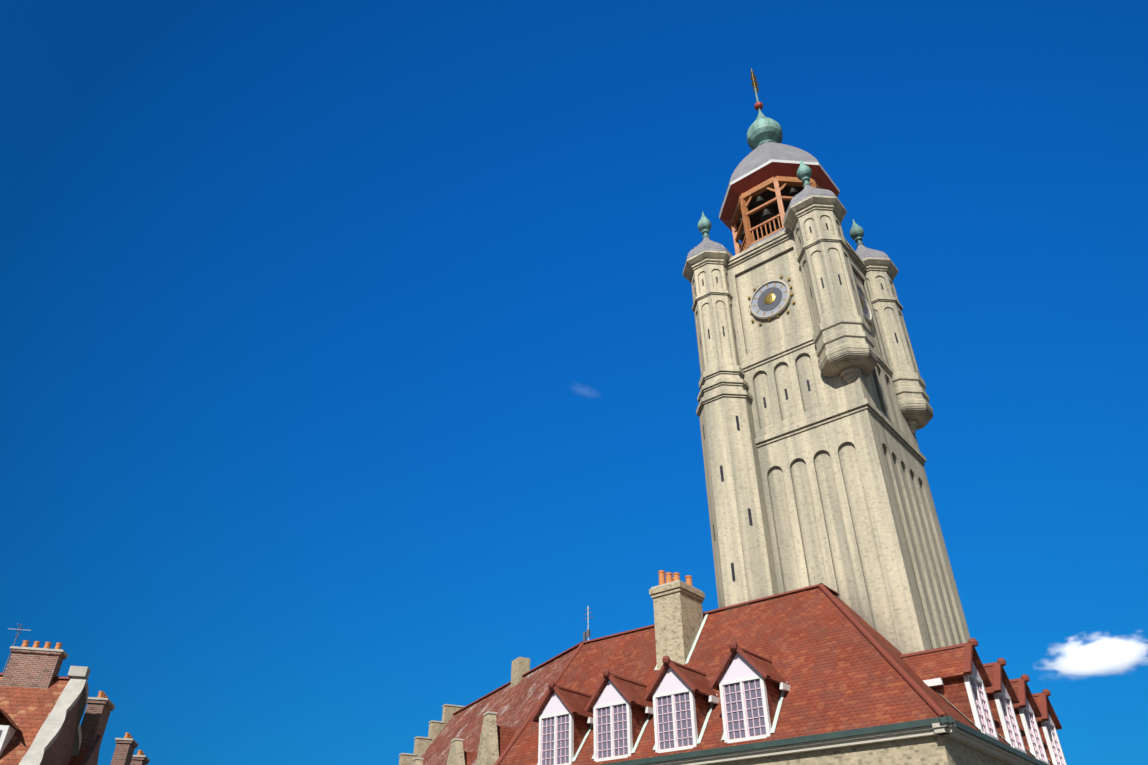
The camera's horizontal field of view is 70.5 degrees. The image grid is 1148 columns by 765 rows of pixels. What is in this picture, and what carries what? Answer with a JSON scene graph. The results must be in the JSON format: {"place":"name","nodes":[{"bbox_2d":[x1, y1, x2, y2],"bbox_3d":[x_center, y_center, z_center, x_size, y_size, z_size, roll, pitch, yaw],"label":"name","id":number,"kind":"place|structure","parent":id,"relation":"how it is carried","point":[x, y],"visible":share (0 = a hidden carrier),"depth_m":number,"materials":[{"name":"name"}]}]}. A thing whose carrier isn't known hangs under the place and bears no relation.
{"place":"outdoors","nodes":[
{"label":"outdoors","id":0,"kind":"place"},
{"bbox_2d":[0,624,149,764],"bbox_3d":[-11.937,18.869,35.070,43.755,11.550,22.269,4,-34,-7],"label":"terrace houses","id":1,"kind":"structure","parent":0,"point":[42,705],"depth_m":30.04,"materials":[{"name":"red brick"}]},
{"bbox_2d":[0,0,1147,764],"label":"sky","id":2,"kind":"structure","parent":0,"point":[349,355],"materials":[{"name":"blue"}]},
{"bbox_2d":[399,570,1066,764],"bbox_3d":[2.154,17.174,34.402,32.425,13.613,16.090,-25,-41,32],"label":"town hall wing","id":3,"kind":"structure","parent":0,"point":[820,674],"depth_m":26.29,"materials":[{"name":"red tile"}]},
{"label":"ground","id":4,"kind":"structure","parent":0,"visible":0},
{"bbox_2d":[683,68,970,653],"bbox_3d":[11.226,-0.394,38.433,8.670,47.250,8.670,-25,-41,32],"label":"belfry tower","id":5,"kind":"structure","parent":4,"relation":"on","point":[814,411],"depth_m":34.36,"materials":[{"name":"stone"}]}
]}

